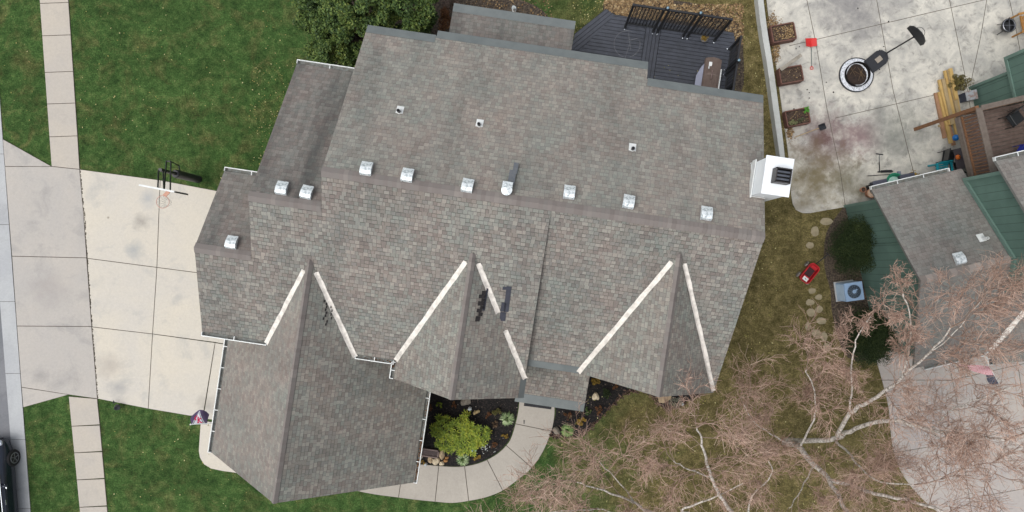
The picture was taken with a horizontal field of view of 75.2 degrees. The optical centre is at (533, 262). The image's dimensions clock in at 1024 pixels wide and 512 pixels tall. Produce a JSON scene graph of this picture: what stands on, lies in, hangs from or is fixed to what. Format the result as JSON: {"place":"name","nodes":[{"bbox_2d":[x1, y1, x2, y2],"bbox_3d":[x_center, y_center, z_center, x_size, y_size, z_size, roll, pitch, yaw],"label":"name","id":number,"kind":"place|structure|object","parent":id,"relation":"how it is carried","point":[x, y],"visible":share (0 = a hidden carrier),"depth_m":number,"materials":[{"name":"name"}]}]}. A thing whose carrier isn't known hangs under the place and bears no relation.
{"place":"outdoors","nodes":[
{"label":"outdoors","id":0,"kind":"place"},
{"bbox_2d":[0,310,10,442],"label":"street","id":1,"kind":"structure","parent":0,"point":[4,424],"depth_m":27.00,"materials":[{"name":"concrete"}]},
{"bbox_2d":[0,437,20,511],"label":"parked car","id":2,"kind":"object","parent":1,"relation":"on","point":[10,456],"visible":1,"depth_m":26.36,"materials":[{"name":"black paint"}]},
{"bbox_2d":[40,0,79,168],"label":"sidewalk","id":3,"kind":"structure","parent":0,"point":[59,72],"depth_m":26.96,"materials":[{"name":"concrete"}]},
{"bbox_2d":[69,396,107,511],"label":"sidewalk","id":4,"kind":"structure","parent":0,"point":[87,444],"depth_m":26.96,"materials":[{"name":"concrete"}]},
{"bbox_2d":[80,169,223,419],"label":"driveway","id":5,"kind":"structure","parent":0,"point":[143,283],"depth_m":26.96,"materials":[{"name":"concrete"}]},
{"bbox_2d":[80,170,97,397],"bbox_3d":[-18.034,0.884,26.963,0.105,0.006,9.260,-4,90,0],"label":"joint debris","id":6,"kind":"object","parent":5,"relation":"on","point":[88,279],"visible":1,"depth_m":26.96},
{"bbox_2d":[456,454,468,464],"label":"ornamental grass","id":7,"kind":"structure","parent":0,"point":[464,460],"depth_m":26.76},
{"bbox_2d":[0,0,936,511],"bbox_3d":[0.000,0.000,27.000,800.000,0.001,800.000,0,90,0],"label":"lawn","id":8,"kind":"structure","parent":0,"point":[170,98],"depth_m":27.00,"materials":[{"name":"green plant"}]},
{"bbox_2d":[0,104,30,511],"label":"curb","id":9,"kind":"structure","parent":8,"relation":"on","point":[12,363],"depth_m":26.97,"materials":[{"name":"concrete"}]},
{"bbox_2d":[3,139,97,406],"bbox_3d":[-19.619,0.324,26.983,3.047,0.035,10.933,-4,90,0],"label":"driveway apron","id":10,"kind":"object","parent":8,"relation":"on","point":[50,274],"visible":1,"depth_m":26.96,"materials":[{"name":"concrete"}]},
{"bbox_2d":[113,400,120,409],"bbox_3d":[-16.855,5.784,26.824,0.429,0.353,0.238,32,90,0],"label":"garden spotlight","id":11,"kind":"object","parent":8,"relation":"on","point":[117,407],"visible":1,"depth_m":26.74,"materials":[{"name":"black metal"}]},
{"bbox_2d":[4,7,296,507],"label":"fallen leaves","id":12,"kind":"object","parent":8,"relation":"on","point":[160,142],"visible":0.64,"depth_m":26.96,"materials":[{"name":"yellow plant"}]},
{"bbox_2d":[139,160,201,207],"bbox_3d":[-13.460,-2.828,25.098,1.104,3.805,1.761,-37,90,0],"label":"basketball hoop","id":13,"kind":"object","parent":8,"relation":"on","point":[182,175],"visible":1,"depth_m":24.53,"materials":[{"name":"black plastic"}]},
{"bbox_2d":[199,421,235,472],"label":"garage walk","id":14,"kind":"structure","parent":8,"relation":"on","point":[211,460],"depth_m":26.96,"materials":[{"name":"concrete"}]},
{"bbox_2d":[249,63,287,163],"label":"fallen leaves","id":15,"kind":"object","parent":8,"relation":"on","point":[263,110],"visible":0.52,"depth_m":26.96,"materials":[{"name":"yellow plant"}]},
{"bbox_2d":[335,0,439,65],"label":"bark bed","id":16,"kind":"object","parent":8,"relation":"on","point":[435,29],"visible":0.04,"depth_m":26.99,"materials":[{"name":"plant"}]},
{"bbox_2d":[291,0,438,67],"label":"leafy tree","id":17,"kind":"object","parent":16,"relation":"on","point":[327,22],"visible":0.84,"depth_m":24.05,"materials":[{"name":"green plant"}]},
{"bbox_2d":[359,402,554,502],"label":"front walk","id":18,"kind":"structure","parent":8,"relation":"on","point":[449,484],"depth_m":26.96,"materials":[{"name":"concrete"}]},
{"bbox_2d":[524,403,550,408],"bbox_3d":[0.185,5.678,26.948,1.120,0.020,0.420,7,90,0],"label":"doormat","id":19,"kind":"object","parent":18,"relation":"on","point":[537,406],"visible":0.36,"depth_m":26.94,"materials":[{"name":"black rubber"}]},
{"bbox_2d":[416,393,517,465],"bbox_3d":[-3.048,6.228,26.990,4.872,0.020,4.085,0,90,0],"label":"mulch bed","id":20,"kind":"object","parent":8,"relation":"on","point":[484,408],"visible":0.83,"depth_m":26.98,"materials":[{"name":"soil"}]},
{"bbox_2d":[422,447,439,458],"bbox_3d":[-4.249,7.706,26.910,0.830,0.140,0.330,8,90,0],"label":"stone trough","id":21,"kind":"object","parent":20,"relation":"on","point":[430,452],"visible":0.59,"depth_m":26.89,"materials":[{"name":"stone"}]},
{"bbox_2d":[432,457,439,464],"bbox_3d":[-3.953,8.043,26.922,0.308,0.259,0.342,0,90,0],"label":"rock","id":22,"kind":"object","parent":20,"relation":"on","point":[435,461],"visible":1,"depth_m":26.84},
{"bbox_2d":[439,450,444,459],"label":"rock","id":23,"kind":"object","parent":20,"relation":"on","point":[441,454],"visible":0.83,"depth_m":26.81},
{"bbox_2d":[429,410,492,456],"bbox_3d":[-2.926,6.871,26.528,2.589,0.931,2.000,0,90,0],"label":"rhododendron","id":24,"kind":"object","parent":20,"relation":"on","point":[454,438],"visible":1,"depth_m":26.32,"materials":[{"name":"green plant"}]},
{"bbox_2d":[460,399,470,405],"bbox_3d":[-2.757,5.639,26.913,0.434,0.288,0.310,-24,90,0],"label":"rock","id":25,"kind":"object","parent":20,"relation":"on","point":[465,402],"visible":0.84,"depth_m":26.82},
{"bbox_2d":[492,408,501,414],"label":"shrub","id":26,"kind":"object","parent":20,"relation":"on","point":[496,411],"visible":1,"depth_m":26.74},
{"bbox_2d":[439,0,547,31],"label":"bark bed","id":27,"kind":"object","parent":8,"relation":"on","point":[525,7],"visible":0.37,"depth_m":26.98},
{"bbox_2d":[438,6,450,30],"bbox_3d":[-3.463,-9.623,26.509,0.695,0.959,1.136,0,90,0],"label":"shrub","id":28,"kind":"object","parent":27,"relation":"on","point":[444,13],"visible":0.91,"depth_m":26.29,"materials":[{"name":"brown plant"}]},
{"bbox_2d":[441,0,459,12],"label":"shrub","id":29,"kind":"object","parent":27,"relation":"on","point":[449,5],"visible":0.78,"depth_m":26.45,"materials":[{"name":"brown plant"}]},
{"bbox_2d":[453,0,552,17],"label":"leaf litter","id":30,"kind":"object","parent":27,"relation":"on","point":[513,2],"visible":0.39,"depth_m":26.96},
{"bbox_2d":[194,3,794,503],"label":"house","id":31,"kind":"structure","parent":8,"relation":"on","point":[398,227],"depth_m":20.74,"materials":[{"name":"grey"}]},
{"bbox_2d":[190,410,211,424],"bbox_3d":[-11.991,5.727,24.573,1.159,0.706,0.511,5,90,0],"label":"wall flag","id":32,"kind":"object","parent":31,"relation":"attached to","point":[199,416],"depth_m":24.48,"materials":[{"name":"multicoloured fabric"}]},
{"bbox_2d":[573,0,614,27],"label":"fallen leaves","id":33,"kind":"object","parent":8,"relation":"on","point":[587,8],"visible":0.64,"depth_m":26.96,"materials":[{"name":"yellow plant"}]},
{"bbox_2d":[551,376,701,436],"bbox_3d":[3.814,5.636,26.990,6.379,0.020,2.902,0,90,0],"label":"mulch bed","id":34,"kind":"object","parent":8,"relation":"on","point":[560,418],"visible":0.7,"depth_m":26.98,"materials":[{"name":"wood"}]},
{"bbox_2d":[553,427,559,434],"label":"rock","id":35,"kind":"object","parent":34,"relation":"on","point":[556,430],"visible":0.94,"depth_m":26.83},
{"bbox_2d":[576,417,585,425],"bbox_3d":[1.909,6.398,26.815,0.335,0.344,0.421,45,90,0],"label":"shrub","id":36,"kind":"object","parent":34,"relation":"on","point":[579,422],"visible":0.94,"depth_m":26.75,"materials":[{"name":"yellow plant"}]},
{"bbox_2d":[592,392,598,399],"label":"rock","id":37,"kind":"object","parent":34,"relation":"on","point":[595,395],"visible":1,"depth_m":26.88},
{"bbox_2d":[591,378,600,384],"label":"shrub","id":38,"kind":"object","parent":34,"relation":"on","point":[594,381],"visible":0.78,"depth_m":26.68,"materials":[{"name":"yellow plant"}]},
{"bbox_2d":[595,405,601,414],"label":"shrub","id":39,"kind":"object","parent":34,"relation":"on","point":[598,410],"visible":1,"depth_m":26.80,"materials":[{"name":"brown plant"}]},
{"bbox_2d":[603,388,609,398],"bbox_3d":[2.940,5.287,26.776,0.377,0.422,0.483,0,90,0],"label":"shrub","id":40,"kind":"object","parent":34,"relation":"on","point":[605,392],"visible":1,"depth_m":26.69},
{"bbox_2d":[549,389,705,439],"bbox_3d":[3.734,5.857,26.970,6.655,0.030,1.389,-17,90,0],"label":"bark edging","id":41,"kind":"object","parent":34,"relation":"on","point":[608,408],"visible":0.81,"depth_m":26.95,"materials":[{"name":"wood"}]},
{"bbox_2d":[658,396,671,402],"bbox_3d":[5.294,5.427,26.875,0.581,0.436,0.475,-14,90,0],"label":"rock","id":42,"kind":"object","parent":34,"relation":"on","point":[661,400],"visible":0.39,"depth_m":26.74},
{"bbox_2d":[669,397,682,407],"bbox_3d":[5.710,5.613,26.744,0.555,0.489,0.427,0,90,0],"label":"shrub","id":43,"kind":"object","parent":34,"relation":"on","point":[675,401],"visible":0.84,"depth_m":26.69,"materials":[{"name":"plant"}]},
{"bbox_2d":[465,355,817,511],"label":"birch tree","id":44,"kind":"object","parent":8,"relation":"on","point":[651,464],"visible":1,"depth_m":20.88,"materials":[{"name":"brown plant"}]},
{"bbox_2d":[572,9,734,88],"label":"back deck","id":45,"kind":"structure","parent":8,"relation":"on","point":[604,32],"depth_m":26.55,"materials":[{"name":"wood"}]},
{"bbox_2d":[624,3,732,42],"bbox_3d":[5.432,-9.114,25.305,3.688,2.590,0.206,8,90,0],"label":"privacy screen","id":46,"kind":"object","parent":45,"relation":"on","point":[700,14],"visible":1,"depth_m":25.13,"materials":[{"name":"black metal"}]},
{"bbox_2d":[700,36,707,41],"bbox_3d":[6.781,-8.905,26.380,0.325,0.341,0.310,-30,90,0],"label":"flower pot","id":47,"kind":"object","parent":45,"relation":"on","point":[704,38],"visible":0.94,"depth_m":26.36,"materials":[{"name":"yellow ceramic"}]},
{"bbox_2d":[695,57,721,87],"bbox_3d":[6.793,-7.064,25.986,0.835,1.088,1.680,8,90,0],"label":"gas grill","id":48,"kind":"object","parent":45,"relation":"on","point":[709,73],"visible":0.65,"depth_m":25.55,"materials":[{"name":"metal"}]},
{"bbox_2d":[723,35,741,90],"bbox_3d":[7.631,-7.281,25.715,0.206,1.770,2.585,8,90,0],"label":"privacy screen","id":49,"kind":"object","parent":45,"relation":"on","point":[732,67],"visible":0.69,"depth_m":25.59,"materials":[{"name":"black metal"}]},
{"bbox_2d":[603,0,743,91],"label":"bark bed","id":50,"kind":"object","parent":8,"relation":"on","point":[739,83],"visible":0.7,"depth_m":26.98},
{"bbox_2d":[604,0,673,20],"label":"leaf litter","id":51,"kind":"object","parent":50,"relation":"on","point":[617,9],"visible":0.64,"depth_m":26.95,"materials":[{"name":"plant"}]},
{"bbox_2d":[665,3,743,44],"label":"leaf litter","id":52,"kind":"object","parent":50,"relation":"on","point":[722,11],"visible":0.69,"depth_m":26.95,"materials":[{"name":"plant"}]},
{"bbox_2d":[556,394,870,511],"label":"fallen leaves","id":53,"kind":"object","parent":8,"relation":"on","point":[702,454],"visible":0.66,"depth_m":26.96,"materials":[{"name":"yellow plant"}]},
{"bbox_2d":[728,0,776,398],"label":"fallen leaves","id":54,"kind":"object","parent":8,"relation":"on","point":[765,223],"visible":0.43,"depth_m":26.96,"materials":[{"name":"brown plant"}]},
{"bbox_2d":[754,0,784,157],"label":"retaining wall","id":55,"kind":"structure","parent":8,"relation":"on","point":[769,76],"depth_m":26.60,"materials":[{"name":"concrete"}]},
{"bbox_2d":[806,242,813,248],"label":"stepping stone","id":56,"kind":"object","parent":8,"relation":"on","point":[810,245],"visible":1,"depth_m":26.98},
{"bbox_2d":[806,299,814,304],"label":"stepping stone","id":57,"kind":"object","parent":8,"relation":"on","point":[810,302],"visible":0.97,"depth_m":26.98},
{"bbox_2d":[807,309,814,316],"bbox_3d":[11.266,2.039,26.988,0.362,0.025,0.334,0,90,0],"label":"stepping stone","id":58,"kind":"object","parent":8,"relation":"on","point":[811,312],"visible":0.76,"depth_m":26.98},
{"bbox_2d":[808,288,815,293],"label":"stepping stone","id":59,"kind":"object","parent":8,"relation":"on","point":[812,290],"visible":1,"depth_m":26.98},
{"bbox_2d":[796,252,829,284],"bbox_3d":[11.249,0.217,26.680,0.580,0.636,1.430,39,90,0],"label":"toy wagon","id":60,"kind":"object","parent":8,"relation":"on","point":[808,274],"visible":1,"depth_m":26.66,"materials":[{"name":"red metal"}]},
{"bbox_2d":[811,226,818,236],"bbox_3d":[11.421,-1.262,26.988,0.317,0.025,0.418,0,90,0],"label":"stepping stone","id":61,"kind":"object","parent":8,"relation":"on","point":[815,231],"visible":1,"depth_m":26.98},
{"bbox_2d":[811,329,820,337],"bbox_3d":[11.471,2.888,26.988,0.414,0.025,0.315,23,90,0],"label":"stepping stone","id":62,"kind":"object","parent":8,"relation":"on","point":[818,332],"visible":0.76,"depth_m":26.98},
{"bbox_2d":[815,294,821,299],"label":"stepping stone","id":63,"kind":"object","parent":8,"relation":"on","point":[818,297],"visible":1,"depth_m":26.98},
{"bbox_2d":[815,305,822,312],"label":"stepping stone","id":64,"kind":"object","parent":8,"relation":"on","point":[820,308],"visible":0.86,"depth_m":26.98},
{"bbox_2d":[816,317,825,323],"bbox_3d":[11.686,2.370,26.988,0.412,0.025,0.276,0,90,0],"label":"stepping stone","id":65,"kind":"object","parent":8,"relation":"on","point":[820,321],"visible":0.93,"depth_m":26.98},
{"bbox_2d":[821,332,827,340],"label":"stepping stone","id":66,"kind":"object","parent":8,"relation":"on","point":[825,336],"visible":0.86,"depth_m":26.98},
{"bbox_2d":[820,218,832,224],"bbox_3d":[11.902,-1.662,26.988,0.539,0.025,0.303,0,90,0],"label":"stepping stone","id":67,"kind":"object","parent":8,"relation":"on","point":[825,221],"visible":1,"depth_m":26.98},
{"bbox_2d":[824,208,869,360],"bbox_3d":[12.993,0.890,26.992,2.081,0.015,6.288,-9,90,0],"label":"hedge bed","id":68,"kind":"object","parent":8,"relation":"on","point":[832,274],"visible":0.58,"depth_m":26.98,"materials":[{"name":"brown plant"}]},
{"bbox_2d":[833,280,863,301],"bbox_3d":[12.623,1.147,26.550,0.800,0.900,0.800,-8,90,0],"label":"air conditioner","id":69,"kind":"object","parent":68,"relation":"on","point":[848,290],"visible":1,"depth_m":26.17,"materials":[{"name":"metal"}]},
{"bbox_2d":[822,214,876,278],"bbox_3d":[12.440,-0.592,25.881,2.081,2.218,2.595,0,90,0],"label":"hedge bush","id":70,"kind":"object","parent":68,"relation":"on","point":[854,241],"visible":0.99,"depth_m":25.56,"materials":[{"name":"plant"}]},
{"bbox_2d":[839,304,897,368],"bbox_3d":[13.113,2.881,25.869,2.440,2.237,2.557,0,90,0],"label":"hedge bush","id":71,"kind":"object","parent":68,"relation":"on","point":[873,348],"visible":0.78,"depth_m":25.49,"materials":[{"name":"plant"}]},
{"bbox_2d":[715,248,1023,511],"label":"birch tree","id":72,"kind":"object","parent":8,"relation":"on","point":[843,371],"visible":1,"depth_m":19.77,"materials":[{"name":"brown plant"}]},
{"bbox_2d":[843,49,1023,369],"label":"neighbour house","id":73,"kind":"structure","parent":8,"relation":"on","point":[924,224],"depth_m":23.37,"materials":[{"name":"grey"}]},
{"bbox_2d":[963,365,999,383],"bbox_3d":[16.580,3.958,24.456,1.341,0.735,0.580,35,90,0],"label":"national flag","id":74,"kind":"object","parent":73,"relation":"attached to","point":[987,371],"visible":0.89,"depth_m":24.50,"materials":[{"name":"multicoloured fabric"}]},
{"bbox_2d":[500,412,514,425],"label":"ornamental grass","id":75,"kind":"object","parent":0,"point":[506,420],"depth_m":26.77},
{"bbox_2d":[561,423,574,436],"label":"ornamental grass","id":76,"kind":"object","parent":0,"point":[566,427],"depth_m":26.77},
{"bbox_2d":[766,0,1023,212],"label":"patio","id":77,"kind":"structure","parent":0,"point":[889,109],"depth_m":26.96,"materials":[{"name":"concrete"}]},
{"bbox_2d":[766,10,782,28],"bbox_3d":[9.720,-9.719,26.940,0.677,0.083,0.934,33,90,0],"label":"leaf pile","id":78,"kind":"object","parent":77,"relation":"on","point":[772,22],"visible":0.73,"depth_m":26.93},
{"bbox_2d":[771,45,780,64],"bbox_3d":[9.812,-8.554,26.942,0.449,0.089,1.402,-7,90,0],"label":"leaf pile","id":79,"kind":"object","parent":77,"relation":"on","point":[776,47],"visible":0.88,"depth_m":26.93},
{"bbox_2d":[767,22,796,45],"bbox_3d":[10.000,-9.202,26.752,0.970,0.421,0.704,-10,90,0],"label":"raised planter","id":80,"kind":"object","parent":77,"relation":"on","point":[783,33],"visible":1,"depth_m":26.62,"materials":[{"name":"wood"}]},
{"bbox_2d":[775,64,803,86],"bbox_3d":[10.307,-7.519,26.761,0.940,0.403,0.656,-10,90,0],"label":"raised planter","id":81,"kind":"object","parent":77,"relation":"on","point":[790,75],"visible":1,"depth_m":26.63,"materials":[{"name":"wood"}]},
{"bbox_2d":[780,53,801,70],"bbox_3d":[10.274,-7.987,26.515,0.962,0.165,0.140,-36,90,0],"label":"leaning plank","id":82,"kind":"object","parent":81,"relation":"on","point":[789,63],"visible":1,"depth_m":26.50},
{"bbox_2d":[784,127,794,143],"bbox_3d":[10.391,-5.223,26.945,0.459,0.086,0.864,0,90,0],"label":"leaf pile","id":83,"kind":"object","parent":77,"relation":"on","point":[789,132],"visible":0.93,"depth_m":26.93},
{"bbox_2d":[782,108,810,128],"bbox_3d":[10.593,-5.828,26.788,0.961,0.351,0.661,-11,90,0],"label":"raised planter","id":84,"kind":"object","parent":77,"relation":"on","point":[790,115],"visible":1,"depth_m":26.68,"materials":[{"name":"wood"}]},
{"bbox_2d":[789,119,797,124],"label":"shrub","id":85,"kind":"object","parent":84,"relation":"in","point":[792,122],"visible":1,"depth_m":26.54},
{"bbox_2d":[795,123,825,136],"bbox_3d":[11.208,-5.310,26.917,1.342,0.106,0.240,-21,90,0],"label":"garden shovel","id":86,"kind":"object","parent":77,"relation":"on","point":[822,126],"visible":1,"depth_m":26.91,"materials":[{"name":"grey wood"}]},
{"bbox_2d":[805,38,816,69],"bbox_3d":[11.255,-8.455,26.917,0.440,0.106,1.269,-2,90,0],"label":"snow shovel","id":87,"kind":"object","parent":77,"relation":"on","point":[811,42],"visible":1,"depth_m":26.92,"materials":[{"name":"red plastic"}]},
{"bbox_2d":[839,57,873,91],"bbox_3d":[13.077,-7.600,26.877,1.400,0.228,1.400,0,90,0],"label":"fire pit","id":88,"kind":"object","parent":77,"relation":"on","point":[856,74],"visible":1,"depth_m":26.89,"materials":[{"name":"white stone"}]},
{"bbox_2d":[865,189,873,197],"bbox_3d":[13.566,-2.780,26.813,0.380,0.300,0.376,0,90,0],"label":"plant pot","id":89,"kind":"object","parent":77,"relation":"on","point":[868,193],"visible":0.63,"depth_m":26.70,"materials":[{"name":"ceramic"}]},
{"bbox_2d":[869,179,886,188],"bbox_3d":[13.920,-3.084,26.793,0.580,0.341,0.460,-11,90,0],"label":"storage tub","id":90,"kind":"object","parent":77,"relation":"on","point":[879,182],"visible":0.32,"depth_m":26.63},
{"bbox_2d":[876,153,892,172],"bbox_3d":[13.940,-3.881,26.536,1.252,0.850,0.410,34,90,0],"label":"kick scooter","id":91,"kind":"object","parent":77,"relation":"on","point":[884,171],"visible":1,"depth_m":26.83,"materials":[{"name":"black metal"}]},
{"bbox_2d":[887,173,900,185],"bbox_3d":[14.577,-3.236,26.873,0.760,0.180,0.752,-8,90,0],"label":"green sandbox","id":92,"kind":"object","parent":77,"relation":"on","point":[892,177],"visible":0.37,"depth_m":26.87,"materials":[{"name":"plastic"}]},
{"bbox_2d":[864,26,925,72],"bbox_3d":[14.089,-8.322,25.678,1.390,2.570,0.880,-38,90,0],"label":"portable hoop","id":93,"kind":"object","parent":77,"relation":"on","point":[875,61],"visible":1,"depth_m":26.80,"materials":[{"name":"black plastic"}]},
{"bbox_2d":[897,172,914,182],"bbox_3d":[15.015,-3.337,26.793,0.580,0.341,0.460,-11,90,0],"label":"storage tub","id":94,"kind":"object","parent":77,"relation":"on","point":[902,176],"visible":0.39,"depth_m":26.63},
{"bbox_2d":[934,93,946,138],"bbox_3d":[16.459,-5.943,26.900,0.130,0.085,1.870,-11,90,0],"label":"lumber board","id":95,"kind":"object","parent":77,"relation":"on","point":[939,113],"visible":1,"depth_m":26.86,"materials":[{"name":"wood"}]},
{"bbox_2d":[937,92,952,143],"bbox_3d":[16.616,-5.846,26.840,0.130,0.085,2.120,-13,90,0],"label":"lumber board","id":96,"kind":"object","parent":95,"relation":"on","point":[948,132],"visible":0.71,"depth_m":26.80,"materials":[{"name":"wood"}]},
{"bbox_2d":[937,79,949,124],"bbox_3d":[16.558,-6.456,26.760,0.130,0.085,1.858,-14,90,0],"label":"lumber board","id":97,"kind":"object","parent":96,"relation":"on","point":[943,97],"visible":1,"depth_m":26.72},
{"bbox_2d":[941,78,954,124],"bbox_3d":[16.637,-6.458,26.700,0.130,0.085,1.879,-12,90,0],"label":"lumber board","id":98,"kind":"object","parent":97,"relation":"on","point":[946,95],"visible":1,"depth_m":26.66,"materials":[{"name":"wood"}]},
{"bbox_2d":[927,160,953,170],"bbox_3d":[16.362,-3.684,26.586,0.715,0.757,0.670,-8,90,0],"label":"plastic chair","id":99,"kind":"object","parent":77,"relation":"on","point":[938,165],"visible":0.65,"depth_m":26.41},
{"bbox_2d":[936,148,954,162],"bbox_3d":[16.541,-4.217,26.501,0.508,0.925,0.488,10,90,0],"label":"patio chair","id":100,"kind":"object","parent":77,"relation":"on","point":[947,155],"visible":0.78,"depth_m":26.43,"materials":[{"name":"black metal"}]},
{"bbox_2d":[943,70,957,134],"bbox_3d":[16.825,-6.389,26.760,0.130,0.085,2.723,-11,90,0],"label":"lumber board","id":101,"kind":"object","parent":77,"relation":"on","point":[950,97],"visible":0.64,"depth_m":26.72,"materials":[{"name":"wood"}]},
{"bbox_2d":[946,70,959,112],"bbox_3d":[16.863,-6.715,26.660,0.130,0.085,2.078,-12,90,0],"label":"lumber board","id":102,"kind":"object","parent":101,"relation":"on","point":[955,104],"visible":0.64,"depth_m":26.62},
{"bbox_2d":[948,68,957,99],"bbox_3d":[16.787,-7.135,26.580,0.130,0.085,1.271,-11,90,0],"label":"lumber board","id":103,"kind":"object","parent":102,"relation":"on","point":[955,94],"visible":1,"depth_m":26.54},
{"bbox_2d":[947,74,974,90],"bbox_3d":[17.074,-7.172,26.609,0.965,0.756,0.709,0,90,0],"label":"shrub","id":104,"kind":"object","parent":77,"relation":"on","point":[960,80],"visible":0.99,"depth_m":26.45,"materials":[{"name":"plant"}]},
{"bbox_2d":[950,148,976,170],"bbox_3d":[17.054,-4.146,26.593,0.820,0.740,0.820,-12,90,0],"label":"patio table","id":105,"kind":"object","parent":77,"relation":"on","point":[960,163],"visible":0.43,"depth_m":26.22,"materials":[{"name":"black metal"}]},
{"bbox_2d":[958,89,977,102],"bbox_3d":[17.475,-6.673,26.728,0.460,0.470,0.380,-12,90,0],"label":"storage box","id":106,"kind":"object","parent":77,"relation":"on","point":[970,95],"visible":1,"depth_m":26.49,"materials":[{"name":"plastic"}]},
{"bbox_2d":[914,95,1023,176],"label":"raised deck","id":107,"kind":"structure","parent":77,"relation":"on","point":[980,117],"depth_m":24.26,"materials":[{"name":"brown wood"}]},
{"bbox_2d":[998,105,1023,128],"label":"patio chair","id":108,"kind":"object","parent":107,"relation":"on","point":[1014,117],"visible":1,"depth_m":23.82,"materials":[{"name":"black metal"}]},
{"bbox_2d":[1013,144,1023,154],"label":"folding chair","id":109,"kind":"object","parent":107,"relation":"on","point":[1021,147],"visible":0.44,"depth_m":23.82,"materials":[{"name":"blue fabric"}]},
{"bbox_2d":[997,17,1015,34],"bbox_3d":[18.925,-9.443,26.647,0.560,0.637,0.568,0,90,0],"label":"kettle grill","id":110,"kind":"object","parent":77,"relation":"on","point":[1008,25],"visible":1,"depth_m":26.49,"materials":[{"name":"black metal"}]},
{"bbox_2d":[1011,12,1023,37],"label":"wooden chair","id":111,"kind":"object","parent":77,"relation":"on","point":[1021,17],"visible":0.93,"depth_m":26.53,"materials":[{"name":"brown wood"}]},
{"bbox_3d":[16.850,-5.594,26.928,0.900,0.070,0.090,-9,90,0],"label":"lumber support","id":112,"kind":"object","parent":77,"relation":"on","visible":0},
{"bbox_2d":[949,125,955,145],"bbox_3d":[16.880,-5.154,26.860,0.130,0.085,0.867,-15,90,0],"label":"lumber board","id":113,"kind":"object","parent":112,"relation":"on","point":[953,143],"visible":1,"depth_m":26.82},
{"bbox_2d":[877,351,1023,511],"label":"neighbour driveway","id":114,"kind":"structure","parent":0,"point":[1016,495],"depth_m":26.96,"materials":[{"name":"concrete"}]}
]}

